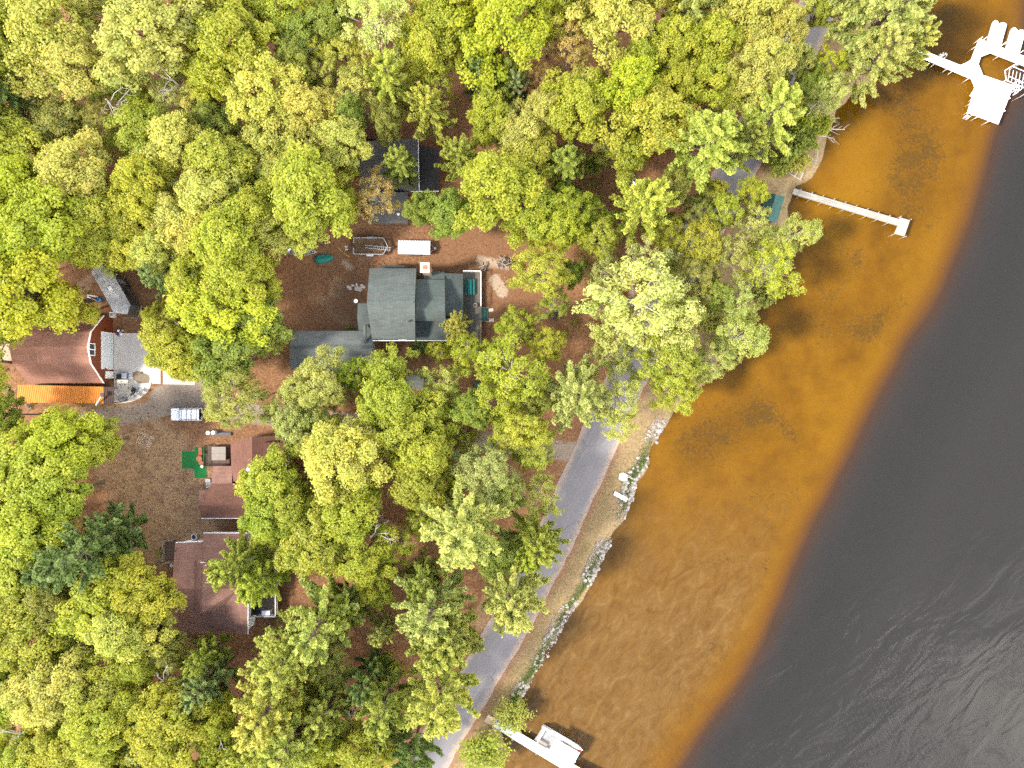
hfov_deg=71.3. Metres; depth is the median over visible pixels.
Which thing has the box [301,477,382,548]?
oak tree
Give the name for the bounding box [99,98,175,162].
oak tree
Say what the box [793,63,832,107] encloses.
maple tree
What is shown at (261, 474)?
oak tree
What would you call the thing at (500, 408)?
birch tree
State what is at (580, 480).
road
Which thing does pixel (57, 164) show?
oak tree
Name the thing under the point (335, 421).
oak tree
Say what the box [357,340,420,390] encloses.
birch tree
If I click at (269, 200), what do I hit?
oak tree
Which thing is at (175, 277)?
oak tree
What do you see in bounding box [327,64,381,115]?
birch tree
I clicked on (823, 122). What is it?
leafy shrub
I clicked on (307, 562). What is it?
oak tree
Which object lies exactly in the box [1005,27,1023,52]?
float port
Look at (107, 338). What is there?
garage door
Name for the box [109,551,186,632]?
oak tree
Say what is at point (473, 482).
aspen tree
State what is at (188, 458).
turf mat
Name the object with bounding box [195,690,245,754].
oak tree
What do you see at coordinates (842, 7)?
pine tree
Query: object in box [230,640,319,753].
pine tree
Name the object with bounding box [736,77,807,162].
pine tree
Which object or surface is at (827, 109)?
birch tree
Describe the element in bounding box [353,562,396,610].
oak tree
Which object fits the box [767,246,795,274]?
leafy shrub
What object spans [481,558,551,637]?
pine tree
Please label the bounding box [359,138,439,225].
cottage
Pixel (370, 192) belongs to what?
birch tree
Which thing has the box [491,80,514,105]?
maple tree
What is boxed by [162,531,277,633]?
house
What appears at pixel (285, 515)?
oak tree
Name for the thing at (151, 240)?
oak tree
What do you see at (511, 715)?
willow shrub
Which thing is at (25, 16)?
oak tree
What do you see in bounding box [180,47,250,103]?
oak tree
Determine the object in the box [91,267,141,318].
shed
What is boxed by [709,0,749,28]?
oak tree
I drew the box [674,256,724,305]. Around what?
aspen tree
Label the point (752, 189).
aspen tree
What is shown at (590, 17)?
oak tree
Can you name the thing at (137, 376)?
sand patch
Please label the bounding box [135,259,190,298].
pine tree
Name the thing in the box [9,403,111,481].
oak tree
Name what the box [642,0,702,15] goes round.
oak tree
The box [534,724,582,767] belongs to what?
pontoon boat
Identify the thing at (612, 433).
birch tree
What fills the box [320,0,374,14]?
oak tree
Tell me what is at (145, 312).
aspen tree
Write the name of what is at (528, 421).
aspen tree
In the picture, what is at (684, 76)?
oak tree
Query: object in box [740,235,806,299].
birch tree
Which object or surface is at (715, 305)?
aspen tree
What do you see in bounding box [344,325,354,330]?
leafy shrub
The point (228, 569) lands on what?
pine tree
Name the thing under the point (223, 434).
bench
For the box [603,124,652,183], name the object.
oak tree
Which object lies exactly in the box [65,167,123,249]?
oak tree
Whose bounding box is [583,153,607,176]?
leafy shrub
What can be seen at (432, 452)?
oak tree
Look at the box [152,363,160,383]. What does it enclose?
patio pavement
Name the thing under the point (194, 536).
air conditioner
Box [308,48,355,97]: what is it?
birch tree
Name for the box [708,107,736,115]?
birch tree
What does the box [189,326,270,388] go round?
maple tree
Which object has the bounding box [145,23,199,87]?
oak tree
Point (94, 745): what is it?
oak tree
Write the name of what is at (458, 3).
oak tree
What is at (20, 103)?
pine tree
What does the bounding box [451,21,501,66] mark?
maple tree
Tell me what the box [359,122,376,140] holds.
shed
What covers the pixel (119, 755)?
oak tree
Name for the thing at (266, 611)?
covered grill
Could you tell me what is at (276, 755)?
pine tree
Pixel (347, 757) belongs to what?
oak tree
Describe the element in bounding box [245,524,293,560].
oak tree
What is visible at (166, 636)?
oak tree
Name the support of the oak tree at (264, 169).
on the ground at (814, 556)
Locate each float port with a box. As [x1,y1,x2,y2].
[987,20,1006,45]
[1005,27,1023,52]
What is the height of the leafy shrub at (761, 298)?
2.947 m
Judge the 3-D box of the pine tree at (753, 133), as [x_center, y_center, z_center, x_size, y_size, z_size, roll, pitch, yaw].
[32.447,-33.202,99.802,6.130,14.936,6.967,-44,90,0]
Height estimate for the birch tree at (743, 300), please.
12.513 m
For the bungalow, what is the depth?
103.19 m
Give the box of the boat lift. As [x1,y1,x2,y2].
[999,61,1023,99]
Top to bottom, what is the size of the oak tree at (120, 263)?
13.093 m
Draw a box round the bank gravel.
[510,416,667,696]
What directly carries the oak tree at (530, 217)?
on the ground at (814, 556)
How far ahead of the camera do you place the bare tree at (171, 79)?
95.83 m
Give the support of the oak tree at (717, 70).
on the ground at (814, 556)
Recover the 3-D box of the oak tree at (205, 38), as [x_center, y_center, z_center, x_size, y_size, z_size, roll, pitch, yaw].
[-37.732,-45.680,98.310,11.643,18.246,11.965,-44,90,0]
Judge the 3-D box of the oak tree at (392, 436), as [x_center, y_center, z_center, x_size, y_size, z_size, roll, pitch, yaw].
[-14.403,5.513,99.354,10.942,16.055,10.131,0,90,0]
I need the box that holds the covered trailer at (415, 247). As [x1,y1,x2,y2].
[398,240,436,255]
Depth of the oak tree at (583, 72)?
97.31 m
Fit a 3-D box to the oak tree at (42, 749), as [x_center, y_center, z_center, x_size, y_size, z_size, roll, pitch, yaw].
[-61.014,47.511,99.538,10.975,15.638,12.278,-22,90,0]
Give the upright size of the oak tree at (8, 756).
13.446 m
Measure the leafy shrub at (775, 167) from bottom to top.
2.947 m
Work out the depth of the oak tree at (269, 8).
95.58 m
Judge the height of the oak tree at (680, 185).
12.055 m
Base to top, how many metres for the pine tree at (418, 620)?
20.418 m
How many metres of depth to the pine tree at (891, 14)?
93.56 m
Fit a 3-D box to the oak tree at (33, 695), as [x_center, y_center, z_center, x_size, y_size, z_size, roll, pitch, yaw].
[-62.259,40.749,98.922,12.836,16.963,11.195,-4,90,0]
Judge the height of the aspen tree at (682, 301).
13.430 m
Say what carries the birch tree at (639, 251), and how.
on the ground at (814, 556)
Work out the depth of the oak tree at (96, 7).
95.59 m
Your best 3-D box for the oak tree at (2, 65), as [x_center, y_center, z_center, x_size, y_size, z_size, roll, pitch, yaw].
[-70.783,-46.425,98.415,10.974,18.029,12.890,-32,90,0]
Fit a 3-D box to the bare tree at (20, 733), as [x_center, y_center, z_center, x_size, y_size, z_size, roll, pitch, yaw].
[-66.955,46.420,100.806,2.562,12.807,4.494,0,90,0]
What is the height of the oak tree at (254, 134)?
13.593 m
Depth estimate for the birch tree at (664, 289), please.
92.31 m
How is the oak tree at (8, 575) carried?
on the ground at (814, 556)
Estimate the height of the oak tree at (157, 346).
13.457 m
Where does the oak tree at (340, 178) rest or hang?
on the ground at (814, 556)
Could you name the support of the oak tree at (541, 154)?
on the ground at (814, 556)
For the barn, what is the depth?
101.17 m
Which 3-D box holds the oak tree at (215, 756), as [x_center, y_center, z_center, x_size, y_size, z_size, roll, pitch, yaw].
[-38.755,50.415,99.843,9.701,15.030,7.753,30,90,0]
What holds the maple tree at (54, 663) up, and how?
on the ground at (814, 556)
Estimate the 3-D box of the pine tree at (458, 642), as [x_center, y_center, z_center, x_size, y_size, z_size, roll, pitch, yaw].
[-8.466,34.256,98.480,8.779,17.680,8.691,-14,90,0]
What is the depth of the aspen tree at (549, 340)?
96.77 m
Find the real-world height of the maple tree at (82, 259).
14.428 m
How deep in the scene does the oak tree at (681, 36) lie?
94.53 m
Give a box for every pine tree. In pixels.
[0,72,40,125]
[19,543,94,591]
[30,502,144,593]
[74,500,149,560]
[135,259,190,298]
[178,646,244,713]
[180,631,233,679]
[203,527,268,592]
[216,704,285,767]
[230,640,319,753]
[234,552,291,608]
[245,607,337,705]
[249,681,335,767]
[284,569,364,669]
[299,667,354,744]
[324,580,372,628]
[341,646,391,708]
[354,662,416,741]
[362,45,417,115]
[366,609,397,647]
[374,708,406,754]
[380,144,420,189]
[386,718,443,767]
[390,568,477,647]
[397,644,480,741]
[398,550,442,602]
[401,81,457,145]
[405,608,471,676]
[413,474,510,579]
[424,594,483,667]
[433,132,478,187]
[438,310,472,343]
[458,56,493,101]
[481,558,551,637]
[504,69,529,100]
[507,505,570,573]
[508,534,540,575]
[541,354,611,434]
[543,139,584,196]
[604,176,680,246]
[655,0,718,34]
[662,106,749,194]
[728,120,769,173]
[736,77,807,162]
[821,0,874,46]
[823,0,936,73]
[833,22,916,108]
[878,19,941,78]
[901,0,937,20]
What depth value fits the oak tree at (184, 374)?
95.72 m
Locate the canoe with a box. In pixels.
[315,254,333,263]
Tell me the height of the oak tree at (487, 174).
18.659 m
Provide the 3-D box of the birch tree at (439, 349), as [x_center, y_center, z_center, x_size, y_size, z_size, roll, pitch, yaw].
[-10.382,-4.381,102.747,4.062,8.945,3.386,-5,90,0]
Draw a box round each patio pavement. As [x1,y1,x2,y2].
[114,333,151,403]
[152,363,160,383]
[163,345,194,384]
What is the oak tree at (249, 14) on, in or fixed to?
on the ground at (814, 556)
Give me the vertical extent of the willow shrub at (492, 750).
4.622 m
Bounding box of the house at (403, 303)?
[289,262,488,370]
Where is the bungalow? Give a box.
[198,436,314,518]
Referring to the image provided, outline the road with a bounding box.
[414,0,834,767]
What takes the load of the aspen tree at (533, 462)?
on the ground at (814, 556)
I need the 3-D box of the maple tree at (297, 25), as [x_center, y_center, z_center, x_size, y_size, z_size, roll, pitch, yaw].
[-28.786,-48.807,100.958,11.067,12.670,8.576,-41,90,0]
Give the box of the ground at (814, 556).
[0,0,1023,767]
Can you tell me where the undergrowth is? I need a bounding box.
[2,13,715,743]
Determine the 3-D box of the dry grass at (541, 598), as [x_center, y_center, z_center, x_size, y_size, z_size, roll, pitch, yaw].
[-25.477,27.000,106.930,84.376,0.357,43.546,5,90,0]
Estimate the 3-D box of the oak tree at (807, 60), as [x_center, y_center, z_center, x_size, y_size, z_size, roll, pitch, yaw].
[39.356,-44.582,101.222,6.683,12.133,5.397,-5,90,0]
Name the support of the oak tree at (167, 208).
on the ground at (814, 556)
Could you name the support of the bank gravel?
on the ground at (814, 556)
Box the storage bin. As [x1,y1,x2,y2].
[121,373,128,378]
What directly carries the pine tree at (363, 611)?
on the ground at (814, 556)
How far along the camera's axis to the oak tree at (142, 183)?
93.70 m
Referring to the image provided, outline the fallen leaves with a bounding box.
[0,6,738,766]
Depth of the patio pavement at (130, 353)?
106.94 m
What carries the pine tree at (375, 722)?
on the ground at (814, 556)
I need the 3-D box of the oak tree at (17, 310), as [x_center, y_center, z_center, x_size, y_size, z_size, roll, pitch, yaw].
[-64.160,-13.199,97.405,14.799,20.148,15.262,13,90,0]
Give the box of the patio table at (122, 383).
[117,380,129,389]
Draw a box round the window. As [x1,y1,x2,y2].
[89,343,94,355]
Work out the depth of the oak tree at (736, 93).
97.26 m
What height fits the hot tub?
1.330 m
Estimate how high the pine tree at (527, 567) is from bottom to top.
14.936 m
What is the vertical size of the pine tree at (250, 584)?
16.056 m
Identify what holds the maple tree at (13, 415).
on the ground at (814, 556)
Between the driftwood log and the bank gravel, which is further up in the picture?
the driftwood log
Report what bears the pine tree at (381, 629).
on the ground at (814, 556)
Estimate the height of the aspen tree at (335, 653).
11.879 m
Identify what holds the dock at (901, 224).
in the lake water
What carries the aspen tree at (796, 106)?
on the ground at (814, 556)
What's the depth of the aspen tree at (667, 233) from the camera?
98.57 m
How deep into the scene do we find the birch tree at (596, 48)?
99.12 m
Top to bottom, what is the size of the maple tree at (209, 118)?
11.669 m
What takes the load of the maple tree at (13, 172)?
on the ground at (814, 556)
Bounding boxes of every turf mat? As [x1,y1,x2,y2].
[182,452,193,468]
[194,447,205,477]
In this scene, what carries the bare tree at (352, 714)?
on the ground at (814, 556)
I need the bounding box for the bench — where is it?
[215,432,230,435]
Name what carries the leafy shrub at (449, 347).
on the ground at (814, 556)
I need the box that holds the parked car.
[171,407,203,421]
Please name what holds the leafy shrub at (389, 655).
on the ground at (814, 556)
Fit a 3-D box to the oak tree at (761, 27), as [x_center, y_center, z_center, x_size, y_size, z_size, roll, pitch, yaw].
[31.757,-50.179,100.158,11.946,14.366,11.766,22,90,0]
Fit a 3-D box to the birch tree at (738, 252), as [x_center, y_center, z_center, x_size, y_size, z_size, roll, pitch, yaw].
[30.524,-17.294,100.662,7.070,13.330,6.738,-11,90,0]
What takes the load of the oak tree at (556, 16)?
on the ground at (814, 556)
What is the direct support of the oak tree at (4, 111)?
on the ground at (814, 556)
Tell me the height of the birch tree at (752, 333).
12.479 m
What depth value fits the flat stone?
106.81 m
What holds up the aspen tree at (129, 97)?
on the ground at (814, 556)
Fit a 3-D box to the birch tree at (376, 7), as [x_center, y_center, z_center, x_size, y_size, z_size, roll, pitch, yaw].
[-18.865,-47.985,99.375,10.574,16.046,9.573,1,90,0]
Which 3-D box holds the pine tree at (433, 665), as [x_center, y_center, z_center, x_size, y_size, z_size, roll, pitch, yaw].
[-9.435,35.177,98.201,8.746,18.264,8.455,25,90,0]
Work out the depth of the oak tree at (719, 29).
94.45 m
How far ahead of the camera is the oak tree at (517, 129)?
95.86 m
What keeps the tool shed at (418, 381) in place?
on the ground at (814, 556)
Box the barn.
[9,315,113,382]
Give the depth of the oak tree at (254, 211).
93.40 m
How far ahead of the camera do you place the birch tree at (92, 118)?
96.44 m
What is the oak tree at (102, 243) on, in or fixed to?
on the ground at (814, 556)
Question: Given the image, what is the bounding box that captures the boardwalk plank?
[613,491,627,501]
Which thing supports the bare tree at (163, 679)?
on the ground at (814, 556)
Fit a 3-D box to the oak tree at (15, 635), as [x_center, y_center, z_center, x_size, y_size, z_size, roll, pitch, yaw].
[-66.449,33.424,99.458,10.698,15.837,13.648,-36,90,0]
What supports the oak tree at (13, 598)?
on the ground at (814, 556)
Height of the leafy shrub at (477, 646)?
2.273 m
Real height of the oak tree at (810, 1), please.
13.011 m
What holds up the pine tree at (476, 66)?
on the ground at (814, 556)
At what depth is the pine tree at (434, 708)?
92.45 m
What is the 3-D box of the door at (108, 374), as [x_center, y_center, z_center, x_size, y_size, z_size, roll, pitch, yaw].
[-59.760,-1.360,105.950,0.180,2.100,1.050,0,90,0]
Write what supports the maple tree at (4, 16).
on the ground at (814, 556)
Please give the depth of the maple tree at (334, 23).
96.14 m
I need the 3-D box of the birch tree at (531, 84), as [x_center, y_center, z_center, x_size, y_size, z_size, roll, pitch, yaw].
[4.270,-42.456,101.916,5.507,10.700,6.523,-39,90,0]
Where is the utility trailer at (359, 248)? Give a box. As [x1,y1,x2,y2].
[353,236,393,256]
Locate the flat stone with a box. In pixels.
[354,286,361,291]
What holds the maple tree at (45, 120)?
on the ground at (814, 556)
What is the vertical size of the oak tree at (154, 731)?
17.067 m
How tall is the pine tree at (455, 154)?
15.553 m
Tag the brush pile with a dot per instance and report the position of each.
(506, 262)
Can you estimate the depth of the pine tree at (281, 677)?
92.08 m
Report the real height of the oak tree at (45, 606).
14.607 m
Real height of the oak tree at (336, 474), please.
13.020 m
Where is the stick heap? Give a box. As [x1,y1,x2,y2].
[479,261,487,271]
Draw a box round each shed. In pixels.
[17,385,118,405]
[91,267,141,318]
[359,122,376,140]
[406,376,423,388]
[756,193,784,222]
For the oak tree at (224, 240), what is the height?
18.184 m
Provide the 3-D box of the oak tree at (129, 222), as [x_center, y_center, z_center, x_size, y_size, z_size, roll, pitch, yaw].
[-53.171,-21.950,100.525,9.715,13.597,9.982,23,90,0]
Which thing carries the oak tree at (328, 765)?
on the ground at (814, 556)
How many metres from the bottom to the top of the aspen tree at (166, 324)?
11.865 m
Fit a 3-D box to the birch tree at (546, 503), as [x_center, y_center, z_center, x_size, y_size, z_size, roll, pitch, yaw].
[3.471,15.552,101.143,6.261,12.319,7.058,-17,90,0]
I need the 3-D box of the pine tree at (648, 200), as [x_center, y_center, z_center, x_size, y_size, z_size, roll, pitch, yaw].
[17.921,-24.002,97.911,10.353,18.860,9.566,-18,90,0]
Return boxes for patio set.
[251,602,259,615]
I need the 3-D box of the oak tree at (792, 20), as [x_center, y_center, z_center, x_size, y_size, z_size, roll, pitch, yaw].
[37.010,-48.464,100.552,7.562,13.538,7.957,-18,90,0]
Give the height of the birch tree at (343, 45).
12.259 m
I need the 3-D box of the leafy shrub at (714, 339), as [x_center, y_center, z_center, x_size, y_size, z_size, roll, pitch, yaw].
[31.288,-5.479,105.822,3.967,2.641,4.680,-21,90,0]
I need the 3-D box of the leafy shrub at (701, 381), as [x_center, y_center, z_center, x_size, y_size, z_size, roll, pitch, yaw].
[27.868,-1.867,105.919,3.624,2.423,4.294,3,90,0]
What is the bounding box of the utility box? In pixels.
[109,312,115,317]
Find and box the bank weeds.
[507,432,653,706]
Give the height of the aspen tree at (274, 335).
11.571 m
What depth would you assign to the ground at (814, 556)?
108.60 m
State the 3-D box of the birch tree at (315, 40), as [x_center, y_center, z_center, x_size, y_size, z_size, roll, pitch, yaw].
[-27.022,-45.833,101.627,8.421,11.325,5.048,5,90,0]
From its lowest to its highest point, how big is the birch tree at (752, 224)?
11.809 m
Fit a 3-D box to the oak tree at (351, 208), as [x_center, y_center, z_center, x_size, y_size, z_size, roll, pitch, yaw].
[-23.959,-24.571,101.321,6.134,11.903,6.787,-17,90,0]
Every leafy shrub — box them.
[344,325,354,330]
[375,650,399,677]
[409,340,429,356]
[435,341,453,362]
[467,632,485,654]
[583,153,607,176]
[604,291,631,325]
[655,244,688,276]
[692,357,712,385]
[696,301,728,336]
[708,333,736,357]
[734,304,760,333]
[752,275,778,309]
[767,152,794,181]
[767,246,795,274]
[775,121,808,166]
[790,99,822,131]
[790,152,812,172]
[795,123,821,152]
[811,112,835,136]
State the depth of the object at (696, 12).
95.64 m
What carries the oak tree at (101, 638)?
on the ground at (814, 556)
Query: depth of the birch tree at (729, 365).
97.41 m
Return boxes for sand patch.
[132,371,149,382]
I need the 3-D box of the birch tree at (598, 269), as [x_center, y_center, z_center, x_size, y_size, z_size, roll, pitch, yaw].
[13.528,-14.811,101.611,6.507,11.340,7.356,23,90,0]
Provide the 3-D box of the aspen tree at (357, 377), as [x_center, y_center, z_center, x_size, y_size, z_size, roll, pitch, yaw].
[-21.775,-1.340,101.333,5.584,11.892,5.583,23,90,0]
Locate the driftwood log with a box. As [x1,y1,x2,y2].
[829,124,849,133]
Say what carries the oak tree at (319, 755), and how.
on the ground at (814, 556)
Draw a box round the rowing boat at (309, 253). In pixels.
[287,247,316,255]
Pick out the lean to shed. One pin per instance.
(58, 394)
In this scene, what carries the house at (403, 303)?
on the ground at (814, 556)
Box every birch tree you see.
[79,98,120,151]
[147,74,191,115]
[304,33,345,75]
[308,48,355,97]
[316,31,361,69]
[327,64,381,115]
[336,0,409,60]
[346,41,384,87]
[354,164,403,223]
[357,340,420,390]
[379,524,421,568]
[382,0,418,41]
[404,505,442,536]
[414,364,463,416]
[421,49,454,99]
[424,340,450,364]
[424,426,455,447]
[446,330,485,369]
[450,341,508,384]
[473,332,553,407]
[475,377,523,433]
[479,318,518,367]
[515,471,563,520]
[522,59,556,94]
[534,284,573,323]
[542,20,592,76]
[561,12,588,52]
[571,252,705,353]
[584,279,642,354]
[585,247,633,299]
[587,328,637,380]
[590,404,639,444]
[592,35,618,63]
[594,350,642,431]
[625,234,683,288]
[631,277,702,367]
[697,341,743,382]
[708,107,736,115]
[709,229,761,280]
[713,307,771,362]
[717,279,757,329]
[730,203,772,245]
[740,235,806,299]
[752,224,797,263]
[776,212,821,258]
[805,43,848,84]
[805,84,840,118]
[810,70,851,108]
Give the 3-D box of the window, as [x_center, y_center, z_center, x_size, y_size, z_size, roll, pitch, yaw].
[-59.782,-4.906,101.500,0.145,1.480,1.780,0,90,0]
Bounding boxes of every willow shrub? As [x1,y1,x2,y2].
[452,723,514,767]
[487,693,537,740]
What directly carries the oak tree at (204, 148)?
on the ground at (814, 556)
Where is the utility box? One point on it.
(112, 314)
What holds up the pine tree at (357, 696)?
on the ground at (814, 556)
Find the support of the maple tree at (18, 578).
on the ground at (814, 556)
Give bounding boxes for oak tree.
[0,0,99,99]
[0,13,18,74]
[0,102,31,152]
[0,235,89,340]
[0,327,24,399]
[0,427,99,521]
[0,489,8,515]
[0,492,68,569]
[0,524,68,602]
[0,565,66,623]
[0,595,75,685]
[0,638,25,686]
[0,643,101,733]
[0,721,62,767]
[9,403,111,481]
[13,464,104,536]
[15,701,88,767]
[20,579,74,634]
[22,33,122,102]
[22,126,112,220]
[26,278,101,330]
[45,631,103,667]
[46,547,160,641]
[52,685,143,767]
[57,662,119,739]
[62,0,112,29]
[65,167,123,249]
[65,415,129,467]
[70,185,135,243]
[76,638,156,695]
[77,596,158,663]
[80,221,129,278]
[92,0,215,92]
[97,191,155,238]
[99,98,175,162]
[101,228,166,271]
[105,152,177,229]
[105,672,167,740]
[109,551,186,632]
[110,746,135,767]
[112,716,185,767]
[113,643,166,686]
[120,676,215,763]
[125,225,183,276]
[126,608,178,666]
[130,110,212,173]
[133,713,224,767]
[137,306,210,376]
[139,175,186,239]
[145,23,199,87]
[154,198,232,258]
[162,251,218,318]
[162,273,277,349]
[167,330,206,385]
[167,749,239,767]
[168,671,222,721]
[173,150,257,222]
[174,82,222,131]
[179,227,268,308]
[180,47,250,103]
[181,128,257,190]
[185,0,279,83]
[186,191,264,280]
[191,0,230,36]
[194,737,256,767]
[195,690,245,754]
[216,141,265,190]
[218,49,309,128]
[226,177,283,247]
[231,0,265,48]
[233,440,307,508]
[237,255,282,300]
[237,486,301,542]
[240,0,316,41]
[240,107,303,166]
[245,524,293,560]
[249,212,292,260]
[252,138,312,194]
[252,170,300,206]
[265,480,314,532]
[267,139,351,241]
[273,491,361,577]
[278,81,341,139]
[284,206,329,259]
[293,716,347,767]
[294,414,345,454]
[296,109,373,168]
[299,414,393,513]
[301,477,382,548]
[305,143,362,191]
[305,763,341,767]
[316,711,395,767]
[319,180,361,228]
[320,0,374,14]
[327,469,354,510]
[330,523,398,587]
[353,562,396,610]
[355,351,420,431]
[369,387,444,458]
[375,440,446,509]
[390,408,452,480]
[392,10,470,88]
[411,0,476,43]
[414,389,464,439]
[427,0,486,7]
[434,460,456,501]
[446,0,553,90]
[451,148,545,232]
[465,82,513,148]
[483,96,547,165]
[499,183,563,250]
[500,119,568,185]
[525,5,580,56]
[525,78,567,132]
[539,66,611,143]
[546,0,592,13]
[552,0,605,38]
[559,64,607,120]
[564,0,655,70]
[584,54,663,113]
[584,120,618,165]
[596,80,700,156]
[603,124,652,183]
[623,35,663,77]
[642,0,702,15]
[646,12,714,73]
[652,167,690,212]
[657,57,709,119]
[670,53,742,108]
[685,10,746,67]
[698,0,792,52]
[701,81,749,112]
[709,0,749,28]
[724,35,803,111]
[755,2,809,47]
[767,0,816,14]
[770,41,822,86]
[805,0,841,29]
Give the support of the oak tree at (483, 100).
on the ground at (814, 556)
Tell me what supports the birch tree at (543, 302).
on the ground at (814, 556)
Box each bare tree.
[0,720,27,739]
[101,85,132,120]
[153,648,198,682]
[156,62,179,105]
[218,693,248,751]
[345,706,363,720]
[370,514,396,543]
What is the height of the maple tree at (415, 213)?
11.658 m
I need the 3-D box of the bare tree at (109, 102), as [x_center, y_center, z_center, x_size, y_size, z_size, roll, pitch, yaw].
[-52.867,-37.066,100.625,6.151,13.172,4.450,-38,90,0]
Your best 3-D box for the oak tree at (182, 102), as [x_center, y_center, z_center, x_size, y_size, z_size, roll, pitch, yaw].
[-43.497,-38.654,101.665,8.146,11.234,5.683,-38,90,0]
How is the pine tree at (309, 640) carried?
on the ground at (814, 556)
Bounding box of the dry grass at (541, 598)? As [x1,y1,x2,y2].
[101,405,632,706]
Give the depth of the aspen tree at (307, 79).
97.03 m
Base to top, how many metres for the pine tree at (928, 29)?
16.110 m
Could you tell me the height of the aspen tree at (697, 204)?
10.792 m
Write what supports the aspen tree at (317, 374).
on the ground at (814, 556)
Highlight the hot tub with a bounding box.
[203,445,229,466]
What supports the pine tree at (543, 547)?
on the ground at (814, 556)
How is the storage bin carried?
on the patio pavement at (130, 353)
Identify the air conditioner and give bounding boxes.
[191,533,198,539]
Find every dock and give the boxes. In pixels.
[484,714,578,767]
[792,188,911,238]
[917,37,1023,124]
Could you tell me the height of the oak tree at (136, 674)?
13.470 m
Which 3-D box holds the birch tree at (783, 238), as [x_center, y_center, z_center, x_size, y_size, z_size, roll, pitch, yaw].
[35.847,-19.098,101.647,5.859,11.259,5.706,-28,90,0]
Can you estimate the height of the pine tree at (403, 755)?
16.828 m
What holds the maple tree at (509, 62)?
on the ground at (814, 556)
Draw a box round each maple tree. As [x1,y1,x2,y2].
[0,0,47,66]
[0,59,44,90]
[0,116,54,198]
[0,149,54,242]
[0,173,82,288]
[0,391,45,431]
[0,568,27,599]
[0,671,51,742]
[9,645,82,683]
[24,93,89,149]
[51,195,111,269]
[86,55,152,104]
[147,624,193,674]
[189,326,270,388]
[191,94,241,139]
[232,295,293,347]
[267,5,336,66]
[273,35,321,88]
[303,0,361,54]
[328,89,366,140]
[368,97,401,146]
[401,191,434,227]
[420,186,480,240]
[442,388,500,430]
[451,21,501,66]
[475,528,523,581]
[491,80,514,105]
[493,50,526,89]
[523,201,592,251]
[553,258,589,290]
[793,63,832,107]
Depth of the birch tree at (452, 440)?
96.76 m
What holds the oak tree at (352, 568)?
on the ground at (814, 556)
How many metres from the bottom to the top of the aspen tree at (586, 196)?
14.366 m
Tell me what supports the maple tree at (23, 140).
on the ground at (814, 556)
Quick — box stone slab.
[618,472,627,480]
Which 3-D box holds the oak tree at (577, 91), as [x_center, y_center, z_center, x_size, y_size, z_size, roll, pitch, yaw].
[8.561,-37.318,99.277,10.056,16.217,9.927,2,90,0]
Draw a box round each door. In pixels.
[101,331,113,368]
[105,371,113,377]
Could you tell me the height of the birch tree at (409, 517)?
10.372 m
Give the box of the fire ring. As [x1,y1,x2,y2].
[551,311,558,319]
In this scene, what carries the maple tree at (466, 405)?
on the ground at (814, 556)
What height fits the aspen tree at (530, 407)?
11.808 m
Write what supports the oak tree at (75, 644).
on the ground at (814, 556)
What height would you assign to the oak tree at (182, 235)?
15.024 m
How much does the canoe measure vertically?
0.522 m
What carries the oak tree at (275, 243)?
on the ground at (814, 556)
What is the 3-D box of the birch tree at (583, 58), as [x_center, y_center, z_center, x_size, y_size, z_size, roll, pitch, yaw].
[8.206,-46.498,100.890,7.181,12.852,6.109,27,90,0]
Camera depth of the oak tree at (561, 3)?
95.48 m
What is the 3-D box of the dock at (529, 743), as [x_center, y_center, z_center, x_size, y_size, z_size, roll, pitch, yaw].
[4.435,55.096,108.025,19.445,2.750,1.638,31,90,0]
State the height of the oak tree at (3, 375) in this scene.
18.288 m
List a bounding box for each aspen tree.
[118,86,160,124]
[139,299,167,325]
[149,316,182,333]
[198,364,276,429]
[261,374,319,439]
[262,322,291,354]
[272,402,326,461]
[275,344,355,415]
[288,75,324,96]
[299,396,343,433]
[304,637,352,693]
[334,357,370,396]
[449,441,520,506]
[451,426,478,453]
[484,473,526,518]
[486,400,553,451]
[493,304,537,343]
[505,244,576,299]
[507,424,556,474]
[511,378,554,416]
[525,325,567,366]
[544,182,595,234]
[578,215,622,260]
[579,195,616,241]
[627,325,708,396]
[645,214,685,253]
[647,360,703,415]
[662,291,709,335]
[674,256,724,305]
[675,212,724,273]
[679,193,714,225]
[694,176,732,208]
[695,278,735,312]
[706,192,745,230]
[734,174,770,217]
[765,77,804,125]
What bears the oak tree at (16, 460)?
on the ground at (814, 556)
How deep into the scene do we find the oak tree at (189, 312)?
94.03 m
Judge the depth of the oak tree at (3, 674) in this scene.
95.70 m
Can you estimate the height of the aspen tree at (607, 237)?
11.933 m
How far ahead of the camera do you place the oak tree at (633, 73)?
92.73 m
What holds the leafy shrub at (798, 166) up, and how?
on the ground at (814, 556)
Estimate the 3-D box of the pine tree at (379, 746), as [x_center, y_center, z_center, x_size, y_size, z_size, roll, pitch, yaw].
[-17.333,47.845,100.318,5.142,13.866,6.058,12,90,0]
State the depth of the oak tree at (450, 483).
97.16 m
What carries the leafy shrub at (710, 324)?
on the ground at (814, 556)
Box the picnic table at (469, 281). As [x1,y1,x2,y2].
[465,279,473,294]
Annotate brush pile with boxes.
[497,255,514,270]
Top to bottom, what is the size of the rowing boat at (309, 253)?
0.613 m
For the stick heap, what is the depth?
106.66 m
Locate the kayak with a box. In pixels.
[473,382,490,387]
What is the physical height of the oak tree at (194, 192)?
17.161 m
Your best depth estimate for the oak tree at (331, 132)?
94.89 m
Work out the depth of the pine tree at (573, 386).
93.41 m
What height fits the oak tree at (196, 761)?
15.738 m
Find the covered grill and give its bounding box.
[262,609,271,614]
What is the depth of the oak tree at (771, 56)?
94.08 m

